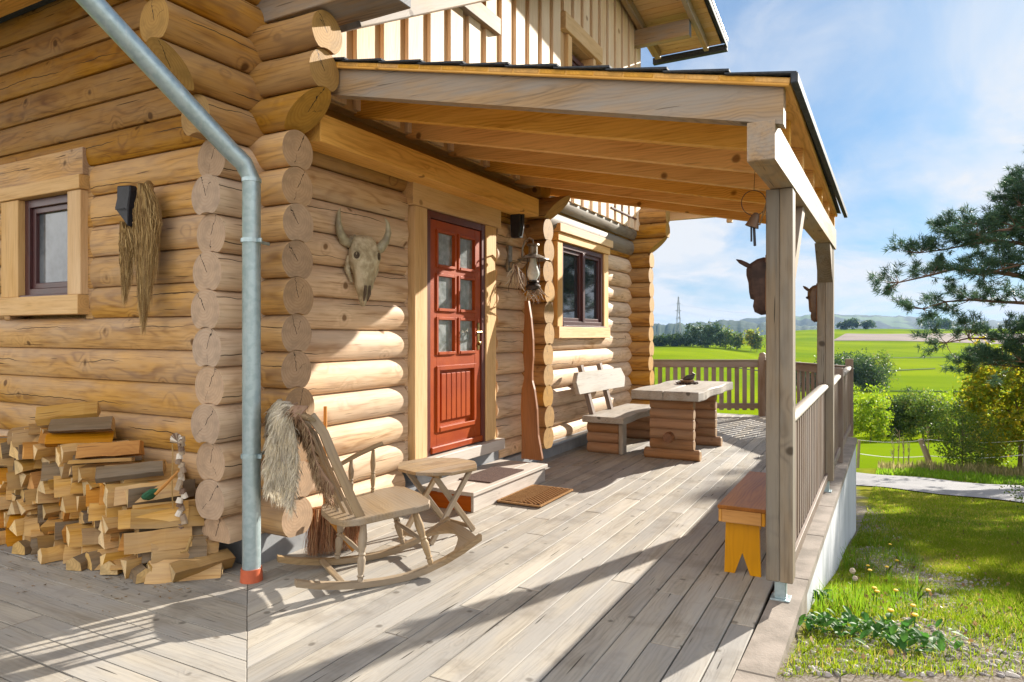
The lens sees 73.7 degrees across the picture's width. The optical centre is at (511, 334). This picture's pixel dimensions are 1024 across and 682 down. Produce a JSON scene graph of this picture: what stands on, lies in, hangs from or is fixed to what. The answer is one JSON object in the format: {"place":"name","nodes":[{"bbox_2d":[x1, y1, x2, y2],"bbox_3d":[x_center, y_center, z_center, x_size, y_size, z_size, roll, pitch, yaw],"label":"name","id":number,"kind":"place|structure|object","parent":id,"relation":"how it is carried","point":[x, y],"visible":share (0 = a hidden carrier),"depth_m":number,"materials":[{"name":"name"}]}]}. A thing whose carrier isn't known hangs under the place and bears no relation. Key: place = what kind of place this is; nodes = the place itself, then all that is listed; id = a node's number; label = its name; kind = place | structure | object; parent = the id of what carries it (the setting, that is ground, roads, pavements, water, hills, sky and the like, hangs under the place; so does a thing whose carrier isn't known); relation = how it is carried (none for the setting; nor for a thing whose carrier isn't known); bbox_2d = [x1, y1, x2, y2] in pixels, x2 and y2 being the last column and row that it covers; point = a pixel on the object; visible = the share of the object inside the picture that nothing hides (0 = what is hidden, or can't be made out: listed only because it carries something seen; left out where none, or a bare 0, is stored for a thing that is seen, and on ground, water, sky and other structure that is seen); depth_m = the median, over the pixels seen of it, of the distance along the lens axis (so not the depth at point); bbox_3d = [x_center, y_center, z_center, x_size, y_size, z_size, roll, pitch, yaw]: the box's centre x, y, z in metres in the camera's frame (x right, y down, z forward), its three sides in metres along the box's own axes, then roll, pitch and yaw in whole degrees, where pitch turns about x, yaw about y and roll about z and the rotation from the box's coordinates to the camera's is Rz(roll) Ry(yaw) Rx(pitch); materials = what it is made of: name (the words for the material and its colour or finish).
{"place":"outdoors","nodes":[
{"label":"outdoors","id":0,"kind":"place"},
{"bbox_2d":[81,544,103,553],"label":"firewood log","id":1,"kind":"object","parent":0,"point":[90,548],"visible":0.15,"depth_m":4.31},
{"bbox_2d":[81,527,100,544],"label":"firewood log","id":2,"kind":"object","parent":1,"relation":"on","point":[90,535],"visible":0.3,"depth_m":4.31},
{"bbox_2d":[652,319,816,340],"bbox_3d":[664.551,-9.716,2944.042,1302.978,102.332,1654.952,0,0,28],"label":"hill","id":3,"kind":"structure","parent":0,"point":[740,325],"depth_m":2590.87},
{"bbox_2d":[641,0,1023,324],"label":"sky","id":4,"kind":"structure","parent":0,"point":[917,106],"materials":[{"name":"blue"}]},
{"bbox_2d":[652,329,1023,681],"bbox_3d":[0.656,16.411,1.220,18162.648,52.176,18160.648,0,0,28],"label":"ground","id":5,"kind":"structure","parent":0,"point":[936,379],"depth_m":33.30,"materials":[{"name":"plant"}]},
{"bbox_2d":[0,0,732,563],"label":"log house","id":6,"kind":"structure","parent":5,"relation":"on","point":[418,354],"depth_m":5.19,"materials":[{"name":"brown wood"}]},
{"bbox_2d":[0,174,88,315],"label":"window","id":7,"kind":"structure","parent":6,"relation":"in","point":[44,224],"depth_m":5.41,"materials":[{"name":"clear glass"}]},
{"bbox_2d":[115,185,136,225],"bbox_3d":[-2.655,-0.877,4.677,0.173,0.285,0.075,0,0,28],"label":"wall lamp","id":8,"kind":"object","parent":6,"relation":"hanging from","point":[126,198],"visible":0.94,"depth_m":4.65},
{"bbox_2d":[118,180,162,336],"bbox_3d":[-2.529,-0.511,4.640,0.434,1.058,0.110,0,0,28],"label":"straw bundle","id":9,"kind":"object","parent":6,"relation":"hanging from","point":[142,234],"visible":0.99,"depth_m":4.56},
{"bbox_2d":[76,0,269,583],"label":"downpipe","id":10,"kind":"object","parent":6,"relation":"attached to","point":[119,31],"visible":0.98,"depth_m":3.97,"materials":[{"name":"metal"}]},
{"bbox_2d":[170,433,192,552],"bbox_3d":[-1.988,1.005,4.126,0.205,0.825,0.084,0,0,28],"label":"birch garland","id":11,"kind":"object","parent":6,"relation":"hanging from","point":[179,439],"visible":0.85,"depth_m":4.13,"materials":[{"name":"white wood"}]},
{"bbox_2d":[335,208,390,305],"bbox_3d":[-1.084,-0.556,4.976,0.420,0.702,0.199,0,0,-32],"label":"cow skull","id":12,"kind":"object","parent":6,"relation":"attached to","point":[363,258],"visible":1,"depth_m":4.92},
{"bbox_2d":[402,181,504,459],"bbox_3d":[-0.499,-0.064,6.285,0.170,2.443,1.500,0,0,28],"label":"door","id":13,"kind":"structure","parent":6,"relation":"in","point":[451,248],"depth_m":6.18,"materials":[{"name":"red wood"}]},
{"bbox_2d":[459,2,500,35],"bbox_3d":[-0.374,-2.990,6.252,0.100,0.160,0.940,0,0,28],"label":"window","id":14,"kind":"structure","parent":6,"relation":"in","point":[479,12],"depth_m":6.38,"materials":[{"name":"glass"}]},
{"bbox_2d":[510,214,524,238],"bbox_3d":[0.065,-1.190,7.152,0.153,0.360,0.100,0,0,28],"label":"wall lamp","id":15,"kind":"object","parent":6,"relation":"attached to","point":[517,224],"depth_m":7.11,"materials":[{"name":"black metal"}]},
{"bbox_2d":[506,237,548,290],"bbox_3d":[0.160,-0.727,7.038,0.450,0.554,0.335,0,0,2],"label":"wall lantern","id":16,"kind":"object","parent":6,"relation":"attached to","point":[533,257],"depth_m":7.00,"materials":[{"name":"metal"}]},
{"bbox_2d":[521,301,543,460],"bbox_3d":[0.227,0.464,7.052,0.288,1.628,0.199,0,0,28],"label":"live edge plank","id":17,"kind":"object","parent":6,"relation":"attached to","point":[531,448],"visible":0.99,"depth_m":7.04,"materials":[{"name":"brown wood"}]},
{"bbox_2d":[552,232,609,337],"bbox_3d":[0.924,-0.585,8.938,0.125,1.270,1.780,0,0,28],"label":"window","id":18,"kind":"structure","parent":6,"relation":"in","point":[580,266],"depth_m":8.86,"materials":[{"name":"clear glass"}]},
{"bbox_2d":[561,11,602,65],"bbox_3d":[0.809,-3.235,8.659,0.265,1.170,1.220,0,0,28],"label":"window","id":19,"kind":"structure","parent":6,"relation":"in","point":[572,30],"depth_m":8.45,"materials":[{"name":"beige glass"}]},
{"bbox_2d":[246,584,773,681],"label":"deck frame","id":20,"kind":"object","parent":5,"relation":"on","point":[772,590],"depth_m":3.83,"materials":[{"name":"wood"}]},
{"bbox_2d":[0,413,773,681],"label":"deck","id":21,"kind":"structure","parent":20,"relation":"on","point":[610,568],"depth_m":3.65,"materials":[{"name":"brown wood"}]},
{"bbox_2d":[38,544,67,563],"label":"firewood log","id":22,"kind":"object","parent":21,"relation":"on","point":[50,554],"visible":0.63,"depth_m":4.35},
{"bbox_2d":[63,545,81,563],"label":"firewood log","id":23,"kind":"object","parent":21,"relation":"on","point":[69,553],"visible":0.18,"depth_m":4.33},
{"bbox_2d":[66,523,97,546],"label":"firewood log","id":24,"kind":"object","parent":23,"relation":"on","point":[73,535],"visible":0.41,"depth_m":4.31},
{"bbox_2d":[66,552,87,570],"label":"firewood log","id":25,"kind":"object","parent":21,"relation":"on","point":[77,563],"visible":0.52,"depth_m":4.18,"materials":[{"name":"brown wood"}]},
{"bbox_2d":[121,556,144,578],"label":"firewood log","id":26,"kind":"object","parent":21,"relation":"on","point":[129,564],"visible":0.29,"depth_m":4.04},
{"bbox_2d":[124,526,191,554],"bbox_3d":[-2.116,1.236,4.093,0.368,0.142,0.153,0,0,-28],"label":"firewood log","id":27,"kind":"object","parent":26,"relation":"on","point":[161,539],"visible":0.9,"depth_m":4.05,"materials":[{"name":"wood"}]},
{"bbox_2d":[141,536,207,562],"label":"firewood log","id":28,"kind":"object","parent":26,"relation":"on","point":[198,547],"visible":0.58,"depth_m":4.12,"materials":[{"name":"brown wood"}]},
{"bbox_2d":[129,563,149,583],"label":"firewood log","id":29,"kind":"object","parent":21,"relation":"on","point":[138,573],"visible":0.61,"depth_m":3.98,"materials":[{"name":"brown wood"}]},
{"bbox_2d":[144,559,223,583],"bbox_3d":[-1.949,1.407,4.074,0.412,0.145,0.158,0,0,-14],"label":"firewood log","id":30,"kind":"object","parent":21,"relation":"on","point":[160,573],"visible":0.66,"depth_m":4.02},
{"bbox_2d":[169,548,235,582],"bbox_3d":[-1.847,1.394,4.086,0.352,0.122,0.148,0,0,-42],"label":"firewood log","id":31,"kind":"object","parent":21,"relation":"on","point":[183,569],"visible":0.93,"depth_m":4.05,"materials":[{"name":"wood"}]},
{"bbox_2d":[151,534,218,562],"bbox_3d":[-1.980,1.289,4.140,0.376,0.146,0.101,0,0,-31],"label":"firewood log","id":32,"kind":"object","parent":31,"relation":"on","point":[173,554],"visible":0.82,"depth_m":4.07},
{"bbox_2d":[302,406,359,556],"bbox_3d":[-1.193,0.969,4.555,0.360,0.942,0.397,0,0,28],"label":"broom","id":33,"kind":"object","parent":21,"relation":"on","point":[321,534],"visible":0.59,"depth_m":4.46,"materials":[{"name":"brown wood"}]},
{"bbox_2d":[277,407,481,589],"bbox_3d":[-0.812,0.930,4.184,1.145,1.035,0.582,0,0,-30],"label":"rocking chair","id":34,"kind":"object","parent":21,"relation":"on","point":[363,510],"visible":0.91,"depth_m":4.07,"materials":[{"name":"brown wood"}]},
{"bbox_2d":[260,399,302,521],"bbox_3d":[-1.361,0.732,3.958,0.209,0.679,0.526,0,0,-31],"label":"sheepskin","id":35,"kind":"object","parent":34,"relation":"hanging from","point":[281,469],"visible":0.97,"depth_m":3.83,"materials":[{"name":"fur"}]},
{"bbox_2d":[283,402,336,510],"bbox_3d":[-1.139,0.719,3.862,0.354,0.653,0.247,0,0,-30],"label":"animal hide","id":36,"kind":"object","parent":34,"relation":"on","point":[322,481],"visible":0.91,"depth_m":3.80,"materials":[{"name":"fur"}]},
{"bbox_2d":[398,458,476,545],"bbox_3d":[-0.542,1.203,4.969,0.566,0.506,0.570,0,0,42],"label":"side table","id":37,"kind":"object","parent":21,"relation":"on","point":[436,469],"visible":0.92,"depth_m":4.91,"materials":[{"name":"brown wood"}]},
{"bbox_2d":[422,459,547,512],"bbox_3d":[-0.221,1.365,6.252,0.550,0.170,1.405,0,0,28],"label":"porch step","id":38,"kind":"object","parent":21,"relation":"on","point":[474,496],"visible":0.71,"depth_m":5.91,"materials":[{"name":"brown wood"}]},
{"bbox_2d":[459,466,523,482],"bbox_3d":[-0.179,1.275,6.210,0.325,0.010,0.630,0,0,28],"label":"doormat","id":39,"kind":"object","parent":38,"relation":"on","point":[492,474],"visible":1,"depth_m":6.18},
{"bbox_2d":[497,484,572,507],"bbox_3d":[0.215,1.435,6.072,0.424,0.025,0.714,0,0,28],"label":"doormat","id":40,"kind":"object","parent":21,"relation":"on","point":[536,496],"visible":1,"depth_m":6.00,"materials":[{"name":"wicker"}]},
{"bbox_2d":[572,363,650,454],"bbox_3d":[1.397,0.919,8.899,0.667,1.075,1.880,0,0,28],"label":"garden bench","id":41,"kind":"object","parent":21,"relation":"on","point":[611,429],"visible":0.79,"depth_m":8.47,"materials":[{"name":"brown wood"}]},
{"bbox_2d":[631,380,732,461],"bbox_3d":[2.162,1.049,8.539,0.823,0.814,1.950,0,0,28],"label":"garden table","id":42,"kind":"object","parent":21,"relation":"on","point":[683,421],"visible":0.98,"depth_m":7.92,"materials":[{"name":"brown wood"}]},
{"bbox_2d":[717,471,765,576],"bbox_3d":[1.638,1.241,4.575,0.277,0.418,1.150,0,0,28],"label":"bench","id":43,"kind":"object","parent":21,"relation":"on","point":[741,505],"visible":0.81,"depth_m":4.13,"materials":[{"name":"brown wood"}]},
{"bbox_2d":[652,352,844,415],"bbox_3d":[3.593,0.887,11.697,4.265,1.125,1.822,0,0,36],"label":"end railing","id":44,"kind":"object","parent":21,"relation":"on","point":[760,364],"visible":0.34,"depth_m":12.12,"materials":[{"name":"brown wood"}]},
{"bbox_2d":[731,416,856,681],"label":"deck coping","id":45,"kind":"object","parent":21,"relation":"on","point":[765,654],"visible":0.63,"depth_m":3.61,"materials":[{"name":"stone"}]},
{"bbox_2d":[305,57,847,602],"bbox_3d":[0.805,-0.183,5.448,3.220,3.255,3.960,0,0,28],"label":"porch canopy","id":46,"kind":"object","parent":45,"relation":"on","point":[717,143],"visible":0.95,"depth_m":4.07,"materials":[{"name":"brown wood"}]},
{"bbox_2d":[736,255,765,314],"bbox_3d":[1.349,-0.271,3.816,0.172,0.330,0.117,0,0,28],"label":"carved horse head","id":47,"kind":"object","parent":46,"relation":"attached to","point":[756,273],"visible":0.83,"depth_m":3.77},
{"bbox_2d":[741,175,765,245],"bbox_3d":[1.316,-0.728,3.728,0.134,0.496,0.074,0,0,-20],"label":"wind chime","id":48,"kind":"object","parent":46,"relation":"hanging from","point":[753,222],"visible":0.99,"depth_m":3.71,"materials":[{"name":"wood"}]},
{"bbox_2d":[803,283,816,321],"bbox_3d":[2.775,-0.288,6.342,0.130,0.356,0.126,0,0,28],"label":"carved horse head","id":49,"kind":"object","parent":46,"relation":"attached to","point":[811,297],"visible":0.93,"depth_m":6.29},
{"bbox_2d":[795,359,852,562],"bbox_3d":[3.156,0.897,6.762,0.104,1.094,6.782,0,0,29],"label":"side railing","id":50,"kind":"object","parent":45,"relation":"on","point":[811,478],"visible":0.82,"depth_m":5.32,"materials":[{"name":"brown wood"}]},
{"bbox_2d":[791,447,855,642],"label":"foundation wall","id":51,"kind":"structure","parent":5,"relation":"on","point":[841,530],"depth_m":6.29,"materials":[{"name":"concrete"}]},
{"bbox_2d":[800,611,847,633],"bbox_3d":[1.594,1.521,3.629,0.337,0.101,0.232,0,0,28],"label":"weed plant","id":52,"kind":"object","parent":5,"relation":"on","point":[809,622],"visible":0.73,"depth_m":3.61,"materials":[{"name":"green plant"}]},
{"bbox_2d":[810,531,926,618],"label":"tall grass","id":53,"kind":"structure","parent":5,"relation":"on","point":[856,598],"depth_m":4.57,"materials":[{"name":"plant"}]},
{"bbox_2d":[853,381,894,442],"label":"bush","id":54,"kind":"object","parent":5,"relation":"on","point":[882,414],"visible":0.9,"depth_m":56.41,"materials":[{"name":"green plant"}]},
{"bbox_2d":[853,362,894,389],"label":"tree","id":55,"kind":"object","parent":5,"relation":"on","point":[872,370],"visible":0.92,"depth_m":224.24,"materials":[{"name":"green plant"}]},
{"bbox_2d":[863,347,898,389],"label":"tree","id":56,"kind":"object","parent":5,"relation":"on","point":[886,361],"visible":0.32,"depth_m":235.09,"materials":[{"name":"green plant"}]},
{"bbox_2d":[798,605,966,648],"bbox_3d":[1.864,1.497,3.487,0.758,0.178,0.525,0,0,28],"label":"weed plant","id":57,"kind":"object","parent":5,"relation":"on","point":[868,626],"visible":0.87,"depth_m":3.50,"materials":[{"name":"green plant"}]},
{"bbox_2d":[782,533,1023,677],"bbox_3d":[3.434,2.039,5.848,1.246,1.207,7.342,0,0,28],"label":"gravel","id":58,"kind":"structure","parent":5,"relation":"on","point":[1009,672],"depth_m":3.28,"materials":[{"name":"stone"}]},
{"bbox_2d":[876,392,929,439],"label":"bush","id":59,"kind":"object","parent":5,"relation":"on","point":[897,414],"visible":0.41,"depth_m":61.28,"materials":[{"name":"green plant"}]},
{"bbox_2d":[854,625,963,652],"bbox_3d":[1.905,1.454,3.258,0.444,0.146,0.368,0,0,-18],"label":"weed plant","id":60,"kind":"object","parent":5,"relation":"on","point":[901,643],"visible":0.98,"depth_m":3.23,"materials":[{"name":"green plant"}]},
{"bbox_2d":[888,387,959,440],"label":"bush","id":61,"kind":"object","parent":5,"relation":"on","point":[923,405],"visible":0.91,"depth_m":59.66,"materials":[{"name":"green plant"}]},
{"bbox_2d":[856,439,1023,467],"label":"pasture fence","id":62,"kind":"object","parent":5,"relation":"on","point":[926,453],"visible":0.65,"depth_m":23.16,"materials":[{"name":"grey wood"}]},
{"bbox_2d":[866,144,1023,386],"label":"pine tree","id":63,"kind":"object","parent":5,"relation":"on","point":[993,220],"visible":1,"depth_m":19.06,"materials":[{"name":"green plant"}]},
{"bbox_2d":[918,399,1011,465],"bbox_3d":[14.273,3.227,21.417,2.337,2.303,2.443,0,0,-17],"label":"shrub","id":64,"kind":"object","parent":5,"relation":"on","point":[957,441],"visible":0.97,"depth_m":21.26,"materials":[{"name":"green plant"}]},
{"bbox_2d":[950,330,1023,468],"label":"deciduous tree","id":65,"kind":"object","parent":5,"relation":"on","point":[980,394],"visible":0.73,"depth_m":22.50,"materials":[{"name":"green plant"}]},
{"bbox_2d":[739,314,1018,328],"bbox_3d":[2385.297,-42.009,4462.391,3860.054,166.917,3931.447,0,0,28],"label":"hill","id":66,"kind":"structure","parent":0,"point":[894,322],"depth_m":3805.25,"materials":[{"name":"grey"}]},
{"bbox_2d":[810,498,1021,659],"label":"flowers","id":67,"kind":"object","parent":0,"point":[890,652],"visible":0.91,"depth_m":4.45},
{"bbox_2d":[834,333,1023,343],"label":"ploughed field","id":68,"kind":"structure","parent":0,"point":[880,337],"depth_m":814.86,"materials":[{"name":"soil"}]},
{"bbox_2d":[849,486,1023,552],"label":"lawn grass","id":69,"kind":"structure","parent":0,"point":[920,519],"depth_m":10.31,"materials":[{"name":"plant"}]},
{"bbox_2d":[856,472,1023,501],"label":"road","id":70,"kind":"structure","parent":0,"point":[941,486],"depth_m":16.22,"materials":[{"name":"asphalt"}]},
{"bbox_2d":[876,466,1023,484],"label":"verge grass","id":71,"kind":"structure","parent":0,"point":[989,478],"depth_m":18.74,"materials":[{"name":"plant"}]},
{"bbox_2d":[878,458,1023,476],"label":"dry grass","id":72,"kind":"structure","parent":0,"point":[996,469],"depth_m":20.33,"materials":[{"name":"plant"}]},
{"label":"firewood log","id":73,"kind":"object","parent":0,"visible":0},
{"bbox_2d":[102,515,133,533],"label":"firewood log","id":74,"kind":"object","parent":73,"relation":"on","point":[110,524],"visible":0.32,"depth_m":4.18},
{"bbox_2d":[105,507,121,516],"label":"firewood log","id":75,"kind":"object","parent":74,"relation":"on","point":[111,512],"visible":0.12,"depth_m":4.24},
{"bbox_2d":[103,479,175,507],"bbox_3d":[-2.344,0.998,4.310,0.397,0.147,0.122,0,0,-42],"label":"firewood log","id":76,"kind":"object","parent":75,"relation":"on","point":[108,498],"visible":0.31,"depth_m":4.19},
{"bbox_2d":[120,463,184,482],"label":"firewood log","id":77,"kind":"object","parent":76,"relation":"on","point":[168,473],"visible":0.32,"depth_m":4.45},
{"bbox_2d":[95,461,165,483],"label":"firewood log","id":78,"kind":"object","parent":77,"relation":"on","point":[103,474],"visible":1,"depth_m":4.27,"materials":[{"name":"brown wood"}]},
{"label":"firewood log","id":79,"kind":"object","parent":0,"visible":0},
{"bbox_2d":[136,528,161,532],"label":"firewood log","id":80,"kind":"object","parent":79,"relation":"on","point":[141,530],"visible":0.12,"depth_m":4.10,"materials":[{"name":"brown wood"}]},
{"bbox_2d":[118,501,188,529],"bbox_3d":[-2.173,1.106,4.144,0.381,0.144,0.142,0,0,-26],"label":"firewood log","id":81,"kind":"object","parent":80,"relation":"on","point":[124,518],"visible":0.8,"depth_m":4.12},
{"bbox_2d":[132,499,195,508],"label":"firewood log","id":82,"kind":"object","parent":80,"relation":"on","point":[191,502],"visible":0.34,"depth_m":4.20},
{"bbox_2d":[114,478,182,505],"bbox_3d":[-2.244,0.971,4.232,0.376,0.136,0.145,0,0,-21],"label":"firewood log","id":83,"kind":"object","parent":82,"relation":"on","point":[120,496],"visible":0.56,"depth_m":4.19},
{"bbox_2d":[125,479,194,507],"bbox_3d":[-2.205,0.988,4.280,0.391,0.121,0.109,0,0,-43],"label":"firewood log","id":84,"kind":"object","parent":82,"relation":"on","point":[134,495],"visible":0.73,"depth_m":4.19,"materials":[{"name":"brown wood"}]},
{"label":"firewood log","id":85,"kind":"object","parent":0,"visible":0},
{"bbox_2d":[158,518,205,535],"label":"firewood log","id":86,"kind":"object","parent":85,"relation":"on","point":[196,530],"visible":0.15,"depth_m":4.20,"materials":[{"name":"brown wood"}]},
{"bbox_2d":[130,506,203,528],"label":"firewood log","id":87,"kind":"object","parent":86,"relation":"on","point":[195,518],"visible":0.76,"depth_m":4.10,"materials":[{"name":"wood"}]},
{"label":"firewood log","id":88,"kind":"object","parent":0,"visible":0},
{"bbox_2d":[19,470,40,487],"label":"firewood log","id":89,"kind":"object","parent":88,"relation":"on","point":[24,477],"visible":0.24,"depth_m":4.71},
{"bbox_2d":[14,459,41,474],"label":"firewood log","id":90,"kind":"object","parent":89,"relation":"on","point":[24,465],"visible":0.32,"depth_m":4.70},
{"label":"firewood log","id":91,"kind":"object","parent":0,"visible":0},
{"bbox_2d":[48,477,70,493],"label":"firewood log","id":92,"kind":"object","parent":91,"relation":"on","point":[51,483],"visible":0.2,"depth_m":4.52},
{"bbox_2d":[40,462,60,480],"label":"firewood log","id":93,"kind":"object","parent":92,"relation":"on","point":[50,471],"visible":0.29,"depth_m":4.55,"materials":[{"name":"brown wood"}]},
{"bbox_2d":[59,462,83,477],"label":"firewood log","id":94,"kind":"object","parent":92,"relation":"on","point":[64,470],"visible":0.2,"depth_m":4.50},
{"bbox_2d":[60,440,128,462],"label":"firewood log","id":95,"kind":"object","parent":94,"relation":"on","point":[68,451],"visible":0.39,"depth_m":4.46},
{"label":"firewood log","id":96,"kind":"object","parent":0,"visible":0},
{"bbox_2d":[54,476,73,497],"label":"firewood log","id":97,"kind":"object","parent":96,"relation":"on","point":[62,487],"visible":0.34,"depth_m":4.50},
{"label":"firewood log","id":98,"kind":"object","parent":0,"visible":0},
{"bbox_2d":[86,483,99,506],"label":"firewood log","id":99,"kind":"object","parent":98,"relation":"on","point":[92,495],"visible":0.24,"depth_m":4.33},
{"bbox_2d":[80,462,139,481],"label":"firewood log","id":100,"kind":"object","parent":99,"relation":"on","point":[88,470],"visible":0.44,"depth_m":4.38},
{"bbox_2d":[67,457,134,463],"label":"firewood log","id":101,"kind":"object","parent":100,"relation":"on","point":[125,459],"visible":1,"depth_m":4.35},
{"bbox_2d":[75,440,144,459],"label":"firewood log","id":102,"kind":"object","parent":101,"relation":"on","point":[112,449],"visible":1,"depth_m":4.36,"materials":[{"name":"wood"}]},
{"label":"firewood log","id":103,"kind":"object","parent":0,"visible":0},
{"bbox_2d":[41,456,55,463],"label":"firewood log","id":104,"kind":"object","parent":103,"relation":"on","point":[50,459],"visible":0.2,"depth_m":4.62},
{"bbox_2d":[33,444,55,459],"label":"firewood log","id":105,"kind":"object","parent":104,"relation":"on","point":[40,451],"visible":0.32,"depth_m":4.63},
{"bbox_2d":[38,428,47,443],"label":"firewood log","id":106,"kind":"object","parent":105,"relation":"on","point":[41,440],"visible":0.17,"depth_m":4.63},
{"bbox_2d":[35,401,100,425],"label":"firewood log","id":107,"kind":"object","parent":106,"relation":"on","point":[44,415],"visible":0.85,"depth_m":4.68,"materials":[{"name":"wood"}]},
{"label":"firewood log","id":108,"kind":"object","parent":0,"visible":0},
{"bbox_2d":[9,441,22,459],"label":"firewood log","id":109,"kind":"object","parent":108,"relation":"on","point":[14,452],"visible":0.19,"depth_m":4.68,"materials":[{"name":"brown wood"}]},
{"bbox_2d":[12,429,38,447],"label":"firewood log","id":110,"kind":"object","parent":109,"relation":"on","point":[19,437],"visible":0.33,"depth_m":4.70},
{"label":"firewood log","id":111,"kind":"object","parent":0,"visible":0},
{"bbox_2d":[45,431,113,446],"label":"firewood log","id":112,"kind":"object","parent":111,"relation":"on","point":[54,439],"visible":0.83,"depth_m":4.60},
{"bbox_2d":[48,416,115,432],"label":"firewood log","id":113,"kind":"object","parent":112,"relation":"on","point":[87,424],"visible":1,"depth_m":4.59,"materials":[{"name":"brown wood"}]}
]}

